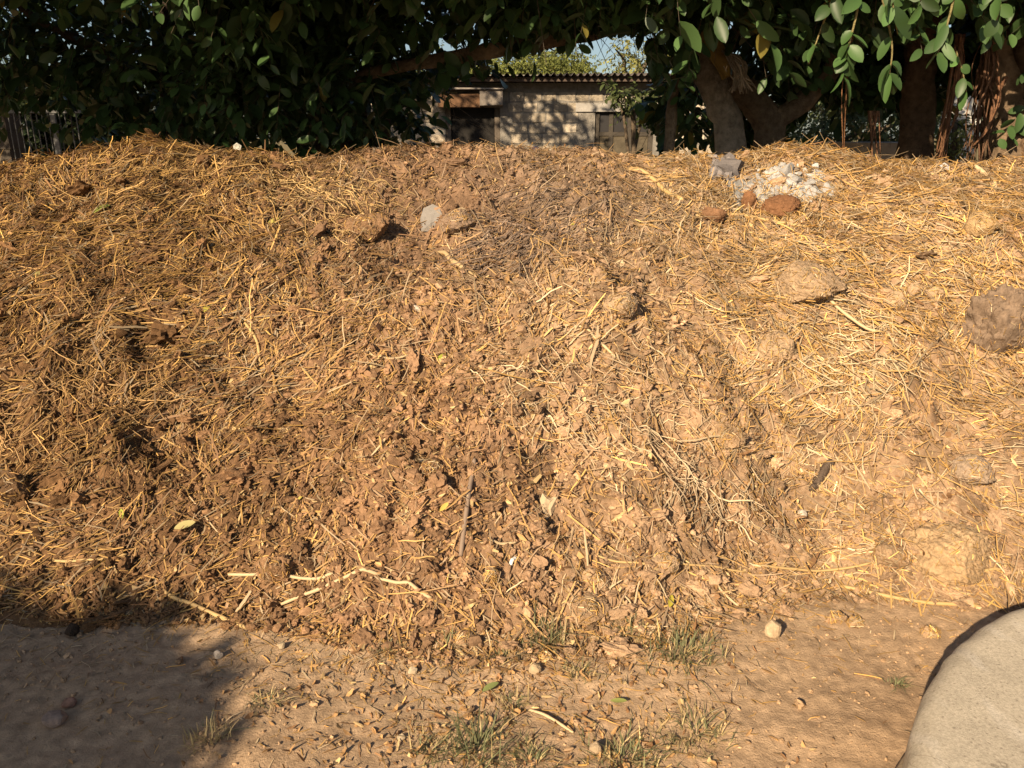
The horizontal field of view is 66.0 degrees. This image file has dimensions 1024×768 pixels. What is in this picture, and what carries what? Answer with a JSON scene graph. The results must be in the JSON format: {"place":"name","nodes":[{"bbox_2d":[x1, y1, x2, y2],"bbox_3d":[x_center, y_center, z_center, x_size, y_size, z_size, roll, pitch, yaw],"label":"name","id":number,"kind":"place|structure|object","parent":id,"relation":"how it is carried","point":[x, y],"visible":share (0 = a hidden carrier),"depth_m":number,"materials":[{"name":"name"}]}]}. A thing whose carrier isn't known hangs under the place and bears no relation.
{"place":"outdoors","nodes":[
{"label":"outdoors","id":0,"kind":"place"},
{"bbox_2d":[1,0,982,137],"label":"sky","id":1,"kind":"structure","parent":0,"point":[446,46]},
{"bbox_2d":[0,138,1004,767],"bbox_3d":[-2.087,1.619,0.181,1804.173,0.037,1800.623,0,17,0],"label":"ground","id":2,"kind":"structure","parent":0,"point":[876,732],"depth_m":2.35,"materials":[{"name":"soil"}]},
{"bbox_2d":[0,113,25,163],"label":"gate pillar","id":3,"kind":"structure","parent":2,"relation":"on","point":[8,154],"depth_m":11.07,"materials":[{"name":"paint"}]},
{"bbox_2d":[8,109,81,158],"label":"metal gate","id":4,"kind":"structure","parent":2,"relation":"on","point":[57,146],"depth_m":10.94,"materials":[{"name":"metal"}]},
{"bbox_2d":[41,710,68,727],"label":"stone","id":5,"kind":"object","parent":2,"relation":"on","point":[53,719],"visible":1,"depth_m":2.23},
{"bbox_2d":[61,697,76,707],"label":"stone","id":6,"kind":"object","parent":2,"relation":"on","point":[69,702],"visible":1,"depth_m":2.31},
{"bbox_2d":[64,623,79,636],"bbox_3d":[-1.482,0.824,2.648,0.048,0.039,0.038,0,17,0],"label":"dung ball","id":7,"kind":"object","parent":2,"relation":"on","point":[72,629],"visible":1,"depth_m":2.64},
{"bbox_2d":[0,54,145,155],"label":"hedge bush","id":8,"kind":"object","parent":2,"relation":"on","point":[42,134],"visible":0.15,"depth_m":12.09,"materials":[{"name":"green plant"}]},
{"bbox_2d":[0,0,339,159],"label":"dense tree","id":9,"kind":"object","parent":2,"relation":"on","point":[76,78],"visible":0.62,"depth_m":6.44,"materials":[{"name":"green plant"}]},
{"bbox_2d":[160,708,244,761],"bbox_3d":[-0.826,0.966,2.164,0.207,0.066,0.222,8,19,23],"label":"grass tuft","id":10,"kind":"object","parent":2,"relation":"on","point":[204,738],"visible":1,"depth_m":2.19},
{"bbox_2d":[245,686,299,717],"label":"grass tuft","id":11,"kind":"object","parent":2,"relation":"on","point":[268,698],"visible":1,"depth_m":2.33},
{"bbox_2d":[121,0,650,159],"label":"multi stem tree","id":12,"kind":"object","parent":2,"relation":"on","point":[362,34],"visible":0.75,"depth_m":5.97,"materials":[{"name":"green plant"}]},
{"bbox_2d":[382,716,463,767],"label":"grass tuft","id":13,"kind":"object","parent":2,"relation":"on","point":[421,748],"visible":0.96,"depth_m":2.16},
{"bbox_2d":[430,626,461,665],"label":"grass tuft","id":14,"kind":"object","parent":2,"relation":"on","point":[446,641],"visible":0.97,"depth_m":2.58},
{"bbox_2d":[68,586,842,767],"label":"ground litter","id":15,"kind":"object","parent":2,"relation":"on","point":[463,708],"visible":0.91,"depth_m":2.31,"materials":[{"name":"brown plant"}]},
{"bbox_2d":[413,697,551,767],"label":"grass tuft","id":16,"kind":"object","parent":2,"relation":"on","point":[475,738],"visible":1,"depth_m":2.16,"materials":[{"name":"plant"}]},
{"bbox_2d":[0,137,1023,655],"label":"manure heap","id":17,"kind":"object","parent":2,"relation":"on","point":[30,621],"visible":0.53,"depth_m":3.29,"materials":[{"name":"soil"}]},
{"bbox_2d":[0,467,33,504],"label":"dung clod","id":18,"kind":"object","parent":17,"relation":"on","point":[14,486],"visible":0.98,"depth_m":2.98,"materials":[{"name":"soil"}]},
{"bbox_2d":[52,553,127,562],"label":"dry stalk","id":19,"kind":"object","parent":17,"relation":"on","point":[72,561],"visible":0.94,"depth_m":2.85,"materials":[{"name":"plant"}]},
{"bbox_2d":[0,230,224,515],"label":"straw thatch","id":20,"kind":"object","parent":17,"relation":"on","point":[148,407],"visible":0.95,"depth_m":3.27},
{"bbox_2d":[174,520,194,528],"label":"fallen leaf","id":21,"kind":"object","parent":17,"relation":"on","point":[185,524],"visible":1,"depth_m":2.94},
{"bbox_2d":[163,589,245,628],"bbox_3d":[-1.064,0.778,2.743,0.371,0.074,0.028,7,19,21],"label":"dry stalk","id":22,"kind":"object","parent":17,"relation":"on","point":[199,607],"visible":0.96,"depth_m":2.76,"materials":[{"name":"plant"}]},
{"bbox_2d":[244,322,260,361],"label":"dry stalk","id":23,"kind":"object","parent":17,"relation":"on","point":[255,338],"visible":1,"depth_m":3.51,"materials":[{"name":"plant"}]},
{"bbox_2d":[254,554,296,584],"bbox_3d":[-0.846,0.652,2.800,0.157,0.116,0.115,0,17,0],"label":"dung clod","id":24,"kind":"object","parent":17,"relation":"on","point":[274,568],"visible":0.98,"depth_m":2.77,"materials":[{"name":"soil"}]},
{"bbox_2d":[228,572,333,580],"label":"dry stalk","id":25,"kind":"object","parent":17,"relation":"on","point":[290,576],"visible":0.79,"depth_m":2.79,"materials":[{"name":"plant"}]},
{"bbox_2d":[237,150,414,245],"bbox_3d":[-1.102,-1.038,4.296,1.183,0.435,0.773,12,21,32],"label":"straw drift","id":26,"kind":"object","parent":17,"relation":"on","point":[318,188],"visible":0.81,"depth_m":4.22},
{"bbox_2d":[281,567,380,604],"bbox_3d":[-0.632,0.703,2.748,0.353,0.140,0.022,-1,17,-2],"label":"dry stalk","id":27,"kind":"object","parent":17,"relation":"on","point":[317,589],"visible":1,"depth_m":2.75,"materials":[{"name":"plant"}]},
{"bbox_2d":[344,212,389,241],"bbox_3d":[-0.720,-0.792,3.995,0.219,0.154,0.187,13,21,35],"label":"dung clod","id":28,"kind":"object","parent":17,"relation":"on","point":[371,226],"visible":0.89,"depth_m":3.95,"materials":[{"name":"soil"}]},
{"bbox_2d":[379,577,431,598],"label":"dry stalk","id":29,"kind":"object","parent":17,"relation":"on","point":[410,583],"visible":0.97,"depth_m":2.70,"materials":[{"name":"plant"}]},
{"bbox_2d":[420,204,441,231],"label":"stone","id":30,"kind":"object","parent":17,"relation":"on","point":[430,214],"visible":0.96,"depth_m":4.08,"materials":[{"name":"stone"}]},
{"bbox_2d":[419,458,444,477],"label":"dung clod","id":31,"kind":"object","parent":17,"relation":"on","point":[435,465],"visible":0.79,"depth_m":2.93,"materials":[{"name":"soil"}]},
{"bbox_2d":[437,250,475,275],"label":"dry stalk","id":32,"kind":"object","parent":17,"relation":"on","point":[460,265],"visible":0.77,"depth_m":3.84,"materials":[{"name":"plant"}]},
{"bbox_2d":[439,208,475,234],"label":"dung clod","id":33,"kind":"object","parent":17,"relation":"on","point":[455,221],"visible":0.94,"depth_m":3.94,"materials":[{"name":"soil"}]},
{"bbox_2d":[453,627,474,647],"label":"dung clod","id":34,"kind":"object","parent":17,"relation":"on","point":[463,636],"visible":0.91,"depth_m":2.58,"materials":[{"name":"soil"}]},
{"bbox_2d":[459,458,475,556],"bbox_3d":[-0.162,0.443,2.875,0.021,0.247,0.322,2,18,7],"label":"stick","id":35,"kind":"object","parent":17,"relation":"on","point":[465,519],"visible":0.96,"depth_m":2.84,"materials":[{"name":"wood"}]},
{"bbox_2d":[481,566,499,584],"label":"dung clod","id":36,"kind":"object","parent":17,"relation":"on","point":[490,573],"visible":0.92,"depth_m":2.69,"materials":[{"name":"soil"}]},
{"bbox_2d":[0,129,1023,669],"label":"long straw","id":37,"kind":"object","parent":17,"relation":"on","point":[504,303],"visible":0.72,"depth_m":3.65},
{"bbox_2d":[40,143,272,230],"bbox_3d":[-1.865,-1.094,4.309,1.320,0.427,0.994,-9,19,-26],"label":"straw thatch","id":38,"kind":"object","parent":37,"relation":"on","point":[170,167],"visible":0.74,"depth_m":4.28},
{"bbox_2d":[0,138,1023,668],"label":"manure crumbs","id":39,"kind":"object","parent":17,"relation":"on","point":[528,608],"visible":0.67,"depth_m":3.16,"materials":[{"name":"soil"}]},
{"bbox_2d":[0,128,1023,661],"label":"manure lumps","id":40,"kind":"object","parent":17,"relation":"on","point":[618,646],"visible":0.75,"depth_m":3.10,"materials":[{"name":"soil"}]},
{"bbox_2d":[0,138,1023,668],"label":"leaf litter","id":41,"kind":"object","parent":17,"relation":"on","point":[420,536],"visible":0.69,"depth_m":3.14,"materials":[{"name":"plant"}]},
{"bbox_2d":[540,493,557,519],"bbox_3d":[0.141,0.461,2.972,0.073,0.083,0.062,0,17,0],"label":"husk scrap","id":42,"kind":"object","parent":17,"relation":"on","point":[549,503],"visible":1,"depth_m":2.97,"materials":[{"name":"plant"}]},
{"bbox_2d":[418,173,690,286],"bbox_3d":[0.284,-0.835,4.091,1.642,0.482,0.648,-14,22,-37],"label":"twig tangle","id":43,"kind":"object","parent":17,"relation":"on","point":[515,235],"visible":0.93,"depth_m":3.99,"materials":[{"name":"plant"}]},
{"bbox_2d":[464,311,714,477],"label":"stem litter","id":44,"kind":"object","parent":17,"relation":"on","point":[563,383],"visible":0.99,"depth_m":3.19,"materials":[{"name":"plant"}]},
{"bbox_2d":[568,592,611,626],"bbox_3d":[0.267,0.761,2.668,0.154,0.084,0.129,0,17,0],"label":"dung clod","id":45,"kind":"object","parent":17,"relation":"on","point":[585,609],"visible":0.98,"depth_m":2.65,"materials":[{"name":"soil"}]},
{"bbox_2d":[579,567,612,591],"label":"dung clod","id":46,"kind":"object","parent":17,"relation":"on","point":[598,577],"visible":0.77,"depth_m":2.74,"materials":[{"name":"soil"}]},
{"bbox_2d":[602,291,638,317],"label":"dung clod","id":47,"kind":"object","parent":17,"relation":"on","point":[625,304],"visible":1,"depth_m":3.41,"materials":[{"name":"soil"}]},
{"bbox_2d":[629,167,682,199],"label":"dry stalk","id":48,"kind":"object","parent":17,"relation":"on","point":[658,184],"visible":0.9,"depth_m":4.47,"materials":[{"name":"plant"}]},
{"bbox_2d":[650,551,679,575],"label":"dung clod","id":49,"kind":"object","parent":17,"relation":"on","point":[666,560],"visible":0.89,"depth_m":2.79,"materials":[{"name":"soil"}]},
{"bbox_2d":[598,555,751,572],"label":"dry stalk","id":50,"kind":"object","parent":17,"relation":"on","point":[690,564],"visible":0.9,"depth_m":2.83,"materials":[{"name":"plant"}]},
{"bbox_2d":[700,207,726,222],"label":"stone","id":51,"kind":"object","parent":17,"relation":"on","point":[719,215],"visible":0.93,"depth_m":4.09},
{"bbox_2d":[654,432,778,561],"bbox_3d":[0.785,0.434,3.036,0.489,0.354,0.494,0,17,0],"label":"root tangle","id":52,"kind":"object","parent":17,"relation":"on","point":[697,482],"visible":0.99,"depth_m":3.04,"materials":[{"name":"plant"}]},
{"bbox_2d":[708,152,744,180],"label":"rock","id":53,"kind":"object","parent":17,"relation":"on","point":[729,164],"visible":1,"depth_m":4.46,"materials":[{"name":"stone"}]},
{"bbox_2d":[706,421,748,449],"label":"dung clod","id":54,"kind":"object","parent":17,"relation":"on","point":[735,437],"visible":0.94,"depth_m":3.19,"materials":[{"name":"soil"}]},
{"bbox_2d":[734,594,750,606],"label":"dung clod","id":55,"kind":"object","parent":17,"relation":"on","point":[742,600],"visible":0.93,"depth_m":2.79,"materials":[{"name":"soil"}]},
{"bbox_2d":[741,190,756,209],"bbox_3d":[1.288,-1.004,4.298,0.091,0.106,0.076,0,17,0],"label":"dung pat","id":56,"kind":"object","parent":17,"relation":"on","point":[750,197],"visible":0.74,"depth_m":4.27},
{"bbox_2d":[726,213,805,226],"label":"dry stalk","id":57,"kind":"object","parent":17,"relation":"on","point":[764,219],"visible":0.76,"depth_m":4.14,"materials":[{"name":"plant"}]},
{"bbox_2d":[752,330,795,363],"bbox_3d":[1.174,-0.172,3.557,0.204,0.138,0.166,0,17,0],"label":"dung clod","id":58,"kind":"object","parent":17,"relation":"on","point":[776,345],"visible":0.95,"depth_m":3.51,"materials":[{"name":"soil"}]},
{"bbox_2d":[724,162,836,210],"bbox_3d":[1.471,-1.087,4.394,0.658,0.284,0.483,0,17,0],"label":"lime patch","id":59,"kind":"object","parent":17,"relation":"on","point":[785,170],"visible":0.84,"depth_m":4.36,"materials":[{"name":"stone"}]},
{"bbox_2d":[760,194,800,216],"bbox_3d":[1.430,-0.949,4.195,0.211,0.116,0.173,0,17,0],"label":"dung pat","id":60,"kind":"object","parent":17,"relation":"on","point":[778,205],"visible":0.98,"depth_m":4.14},
{"bbox_2d":[743,562,871,571],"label":"dry stalk","id":61,"kind":"object","parent":17,"relation":"on","point":[819,570],"visible":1,"depth_m":2.92,"materials":[{"name":"plant"}]},
{"bbox_2d":[773,259,846,302],"bbox_3d":[1.407,-0.484,3.735,0.279,0.192,0.283,-8,19,-25],"label":"dung clod","id":62,"kind":"object","parent":17,"relation":"on","point":[799,280],"visible":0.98,"depth_m":3.67,"materials":[{"name":"soil"}]},
{"bbox_2d":[809,459,834,491],"bbox_3d":[1.262,0.375,3.227,0.146,0.114,0.039,-14,22,-37],"label":"stick","id":63,"kind":"object","parent":17,"relation":"on","point":[823,472],"visible":1,"depth_m":3.22,"materials":[{"name":"wood"}]},
{"bbox_2d":[828,298,880,331],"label":"dry stalk","id":64,"kind":"object","parent":17,"relation":"on","point":[846,314],"visible":0.53,"depth_m":3.64,"materials":[{"name":"plant"}]},
{"bbox_2d":[780,286,930,419],"bbox_3d":[1.554,-0.160,3.504,0.589,0.517,0.620,8,19,25],"label":"stem tangle","id":65,"kind":"object","parent":17,"relation":"on","point":[892,363],"visible":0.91,"depth_m":3.49,"materials":[{"name":"plant"}]},
{"bbox_2d":[870,540,912,570],"bbox_3d":[1.403,0.629,2.902,0.147,0.111,0.128,0,17,0],"label":"dung clod","id":66,"kind":"object","parent":17,"relation":"on","point":[892,554],"visible":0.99,"depth_m":2.87,"materials":[{"name":"soil"}]},
{"bbox_2d":[881,290,907,310],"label":"dung clod","id":67,"kind":"object","parent":17,"relation":"on","point":[897,298],"visible":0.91,"depth_m":3.68,"materials":[{"name":"soil"}]},
{"bbox_2d":[841,585,980,605],"bbox_3d":[1.429,0.769,2.833,0.460,0.021,0.044,5,18,16],"label":"dry stalk","id":68,"kind":"object","parent":17,"relation":"on","point":[906,599],"visible":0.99,"depth_m":2.82,"materials":[{"name":"plant"}]},
{"bbox_2d":[905,282,927,299],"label":"dung clod","id":69,"kind":"object","parent":17,"relation":"on","point":[914,289],"visible":0.81,"depth_m":3.73,"materials":[{"name":"soil"}]},
{"bbox_2d":[922,286,946,301],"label":"dung clod","id":70,"kind":"object","parent":17,"relation":"on","point":[937,293],"visible":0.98,"depth_m":3.68,"materials":[{"name":"soil"}]},
{"bbox_2d":[903,521,991,586],"bbox_3d":[1.610,0.622,2.892,0.314,0.196,0.259,0,17,0],"label":"dung clod","id":71,"kind":"object","parent":17,"relation":"on","point":[956,554],"visible":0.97,"depth_m":2.84,"materials":[{"name":"soil"}]},
{"bbox_2d":[947,453,997,485],"bbox_3d":[1.812,0.343,3.107,0.189,0.130,0.138,0,17,0],"label":"dung clod","id":72,"kind":"object","parent":17,"relation":"on","point":[970,468],"visible":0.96,"depth_m":3.07,"materials":[{"name":"soil"}]},
{"bbox_2d":[963,210,1003,236],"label":"dung clod","id":73,"kind":"object","parent":17,"relation":"on","point":[980,223],"visible":0.99,"depth_m":3.86,"materials":[{"name":"soil"}]},
{"bbox_2d":[958,283,1023,356],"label":"dung mass","id":74,"kind":"object","parent":17,"relation":"on","point":[995,317],"visible":0.66,"depth_m":3.45,"materials":[{"name":"soil"}]},
{"bbox_2d":[0,565,1023,767],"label":"ground straw","id":75,"kind":"object","parent":2,"relation":"on","point":[442,667],"visible":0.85,"depth_m":2.48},
{"bbox_2d":[0,480,1023,767],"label":"ground grit","id":76,"kind":"object","parent":2,"relation":"on","point":[800,704],"visible":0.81,"depth_m":2.45,"materials":[{"name":"gravel"}]},
{"bbox_2d":[489,683,536,714],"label":"grass tuft","id":77,"kind":"object","parent":2,"relation":"on","point":[517,703],"visible":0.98,"depth_m":2.34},
{"bbox_2d":[426,46,621,74],"bbox_3d":[0.154,-7.943,23.242,5.735,4.450,5.942,-6,18,-19],"label":"tree","id":78,"kind":"object","parent":2,"relation":"on","point":[555,65],"visible":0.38,"depth_m":21.98,"materials":[{"name":"green plant"}]},
{"bbox_2d":[483,729,570,767],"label":"grass tuft","id":79,"kind":"object","parent":2,"relation":"on","point":[544,753],"visible":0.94,"depth_m":2.12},
{"bbox_2d":[529,663,540,673],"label":"stone","id":80,"kind":"object","parent":2,"relation":"on","point":[534,668],"visible":1,"depth_m":2.45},
{"bbox_2d":[538,648,553,661],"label":"dung clod","id":81,"kind":"object","parent":2,"relation":"on","point":[546,654],"visible":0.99,"depth_m":2.51,"materials":[{"name":"soil"}]},
{"bbox_2d":[529,709,573,732],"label":"dry stalk","id":82,"kind":"object","parent":2,"relation":"on","point":[551,718],"visible":1,"depth_m":2.25,"materials":[{"name":"plant"}]},
{"bbox_2d":[512,592,600,661],"bbox_3d":[0.112,0.786,2.597,0.323,0.139,0.337,-4,18,-14],"label":"grass tuft","id":83,"kind":"object","parent":2,"relation":"on","point":[558,632],"visible":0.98,"depth_m":2.59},
{"bbox_2d":[557,652,611,684],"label":"grass tuft","id":84,"kind":"object","parent":2,"relation":"on","point":[572,668],"visible":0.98,"depth_m":2.46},
{"bbox_2d":[589,741,601,753],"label":"stone","id":85,"kind":"object","parent":2,"relation":"on","point":[595,747],"visible":1,"depth_m":2.13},
{"bbox_2d":[567,712,688,767],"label":"grass tuft","id":86,"kind":"object","parent":2,"relation":"on","point":[622,753],"visible":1,"depth_m":2.14,"materials":[{"name":"plant"}]},
{"bbox_2d":[606,614,652,658],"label":"grass tuft","id":87,"kind":"object","parent":2,"relation":"on","point":[629,628],"visible":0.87,"depth_m":2.63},
{"bbox_2d":[597,76,662,156],"bbox_3d":[1.777,-3.129,11.268,1.195,2.428,1.114,0,17,0],"label":"shrub","id":88,"kind":"object","parent":2,"relation":"on","point":[615,96],"visible":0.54,"depth_m":10.89,"materials":[{"name":"green plant"}]},
{"bbox_2d":[596,37,671,73],"bbox_3d":[3.189,-6.899,20.367,2.042,4.183,4.752,3,18,10],"label":"tree","id":89,"kind":"object","parent":2,"relation":"on","point":[633,64],"visible":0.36,"depth_m":19.41,"materials":[{"name":"green plant"}]},
{"bbox_2d":[616,614,732,703],"bbox_3d":[0.521,0.832,2.536,0.383,0.093,0.392,8,19,24],"label":"grass tuft","id":90,"kind":"object","parent":2,"relation":"on","point":[681,642],"visible":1,"depth_m":2.55,"materials":[{"name":"plant"}]},
{"bbox_2d":[347,0,1001,158],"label":"fig tree","id":91,"kind":"object","parent":2,"relation":"on","point":[786,74],"visible":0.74,"depth_m":5.53,"materials":[{"name":"green plant"}]},
{"bbox_2d":[700,32,730,79],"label":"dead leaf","id":92,"kind":"object","parent":91,"relation":"hanging from","point":[720,60],"visible":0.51,"depth_m":5.98,"materials":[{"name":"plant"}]},
{"bbox_2d":[721,49,756,93],"bbox_3d":[1.740,-2.372,5.982,0.321,0.324,0.196,0,17,0],"label":"fibre bundle","id":93,"kind":"object","parent":91,"relation":"hanging from","point":[741,79],"visible":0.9,"depth_m":5.96,"materials":[{"name":"brown plant"}]},
{"bbox_2d":[639,691,745,767],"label":"grass tuft","id":94,"kind":"object","parent":2,"relation":"on","point":[698,735],"visible":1,"depth_m":2.21,"materials":[{"name":"plant"}]},
{"bbox_2d":[764,619,781,637],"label":"stone","id":95,"kind":"object","parent":2,"relation":"on","point":[773,628],"visible":1,"depth_m":2.61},
{"bbox_2d":[825,609,847,623],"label":"dung clod","id":96,"kind":"object","parent":2,"relation":"on","point":[834,616],"visible":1,"depth_m":2.71,"materials":[{"name":"soil"}]},
{"bbox_2d":[809,142,897,159],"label":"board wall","id":97,"kind":"structure","parent":2,"relation":"on","point":[888,149],"depth_m":8.43,"materials":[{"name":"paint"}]},
{"bbox_2d":[846,614,865,627],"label":"dung clod","id":98,"kind":"object","parent":2,"relation":"on","point":[854,621],"visible":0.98,"depth_m":2.70,"materials":[{"name":"soil"}]},
{"bbox_2d":[853,580,871,595],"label":"dung clod","id":99,"kind":"object","parent":2,"relation":"on","point":[859,586],"visible":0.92,"depth_m":2.87,"materials":[{"name":"soil"}]},
{"bbox_2d":[788,101,936,160],"bbox_3d":[4.505,-2.786,10.316,2.232,2.344,1.242,0,17,0],"label":"bush","id":100,"kind":"object","parent":2,"relation":"on","point":[823,125],"visible":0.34,"depth_m":10.02,"materials":[{"name":"green plant"}]},
{"bbox_2d":[733,0,1023,163],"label":"banyan tree","id":101,"kind":"object","parent":2,"relation":"on","point":[917,98],"visible":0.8,"depth_m":6.05,"materials":[{"name":"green plant"}]},
{"bbox_2d":[872,673,925,693],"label":"grass tuft","id":102,"kind":"object","parent":2,"relation":"on","point":[899,682],"visible":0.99,"depth_m":2.42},
{"bbox_2d":[917,625,940,639],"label":"dung clod","id":103,"kind":"object","parent":2,"relation":"on","point":[930,631],"visible":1,"depth_m":2.63,"materials":[{"name":"soil"}]},
{"bbox_2d":[934,103,982,162],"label":"bush","id":104,"kind":"object","parent":2,"relation":"on","point":[956,145],"visible":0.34,"depth_m":9.49,"materials":[{"name":"green plant"}]},
{"bbox_2d":[354,71,713,156],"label":"block building","id":105,"kind":"structure","parent":0,"point":[552,108],"depth_m":12.88,"materials":[{"name":"concrete"}]},
{"bbox_2d":[451,108,493,148],"bbox_3d":[-0.644,-3.545,13.215,0.696,2.031,0.040,0,17,0],"label":"door","id":106,"kind":"structure","parent":105,"relation":"in","point":[472,133],"depth_m":12.98,"materials":[{"name":"brown wood"}]},
{"bbox_2d":[594,112,652,155],"bbox_3d":[1.841,-4.058,13.054,0.958,0.837,0.080,0,17,0],"label":"window","id":107,"kind":"structure","parent":105,"relation":"in","point":[603,132],"depth_m":13.01,"materials":[{"name":"grey wood"}]},
{"bbox_2d":[773,85,982,141],"bbox_3d":[11.604,-8.044,24.800,9.130,3.715,3.985,0,17,0],"label":"tree","id":108,"kind":"object","parent":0,"point":[858,137],"visible":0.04,"depth_m":24.62,"materials":[{"name":"green plant"}]},
{"bbox_2d":[935,96,977,162],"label":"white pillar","id":109,"kind":"structure","parent":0,"point":[963,111],"depth_m":9.95,"materials":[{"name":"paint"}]},
{"bbox_2d":[896,608,1023,767],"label":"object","id":110,"kind":"structure","parent":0,"point":[970,713],"depth_m":1.81,"materials":[{"name":"stone"}]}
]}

